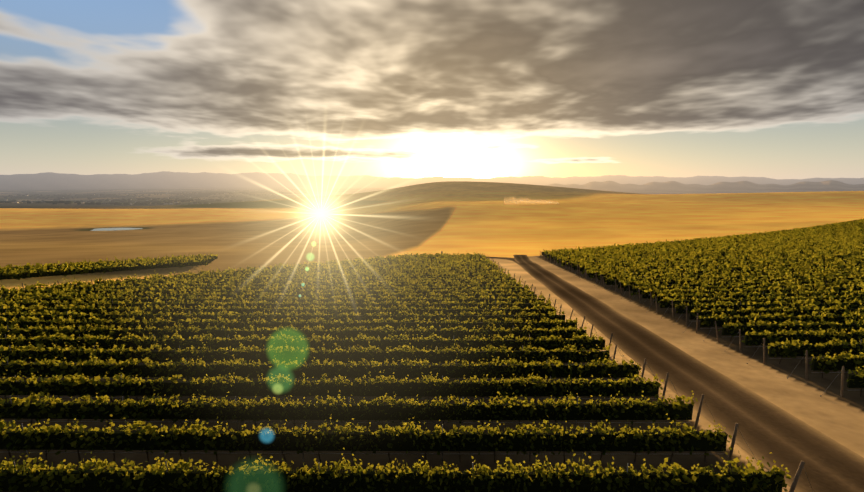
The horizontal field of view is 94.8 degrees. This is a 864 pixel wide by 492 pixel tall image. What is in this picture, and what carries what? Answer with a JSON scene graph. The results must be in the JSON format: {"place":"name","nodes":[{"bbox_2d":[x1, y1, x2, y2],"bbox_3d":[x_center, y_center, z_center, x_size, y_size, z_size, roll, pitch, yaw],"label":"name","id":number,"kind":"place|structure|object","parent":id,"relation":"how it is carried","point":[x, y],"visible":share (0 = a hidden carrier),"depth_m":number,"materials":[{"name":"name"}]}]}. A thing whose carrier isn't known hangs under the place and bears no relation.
{"place":"outdoors","nodes":[
{"label":"outdoors","id":0,"kind":"place"},
{"bbox_2d":[90,228,142,230],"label":"pond water","id":1,"kind":"structure","parent":0,"point":[104,229],"depth_m":464.39,"materials":[{"name":"grey liquid"}]},
{"bbox_2d":[0,328,857,453],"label":"vine drip tube","id":2,"kind":"object","parent":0,"point":[379,422],"visible":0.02,"depth_m":19.86,"materials":[{"name":"black plastic"}]},
{"bbox_2d":[0,171,863,491],"bbox_3d":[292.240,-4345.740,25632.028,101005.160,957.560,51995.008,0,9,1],"label":"terrain","id":3,"kind":"structure","parent":0,"point":[426,215],"depth_m":249.45,"materials":[{"name":"soil"}]},
{"bbox_2d":[5,191,307,204],"bbox_3d":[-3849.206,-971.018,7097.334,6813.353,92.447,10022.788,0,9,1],"label":"farm walls","id":4,"kind":"structure","parent":3,"relation":"on","point":[137,194],"depth_m":3680.70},
{"bbox_2d":[0,188,385,204],"bbox_3d":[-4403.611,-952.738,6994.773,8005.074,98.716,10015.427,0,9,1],"label":"trees","id":5,"kind":"object","parent":3,"relation":"on","point":[124,201],"visible":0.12,"depth_m":4326.32,"materials":[{"name":"green plant"}]},
{"bbox_2d":[1,255,861,472],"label":"vine posts","id":6,"kind":"object","parent":3,"relation":"on","point":[365,364],"visible":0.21,"depth_m":24.99,"materials":[{"name":"brown wood"}]},
{"bbox_2d":[22,226,844,491],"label":"fence posts","id":7,"kind":"object","parent":3,"relation":"on","point":[796,477],"visible":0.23,"depth_m":25.69,"materials":[{"name":"brown wood"}]},
{"bbox_2d":[0,218,863,491],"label":"vine","id":8,"kind":"object","parent":7,"relation":"attached to","point":[772,242],"depth_m":27.50,"materials":[{"name":"green plant"}]},
{"bbox_2d":[56,253,841,489],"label":"vine anchor wires","id":9,"kind":"object","parent":7,"relation":"attached to","point":[683,332],"visible":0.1,"depth_m":30.27,"materials":[{"name":"grey metal"}]},
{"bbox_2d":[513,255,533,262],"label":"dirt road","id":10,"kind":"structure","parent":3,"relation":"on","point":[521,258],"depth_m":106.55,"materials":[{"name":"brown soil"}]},
{"bbox_2d":[504,196,558,204],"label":"town","id":11,"kind":"object","parent":3,"relation":"on","point":[540,200],"depth_m":565.54},
{"bbox_2d":[0,0,863,178],"label":"sky","id":12,"kind":"structure","parent":0,"point":[774,89],"materials":[{"name":"grey"}]},
{"bbox_2d":[486,257,863,491],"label":"dirt road","id":13,"kind":"structure","parent":0,"point":[789,441],"depth_m":21.92,"materials":[{"name":"brown soil"}]}
]}

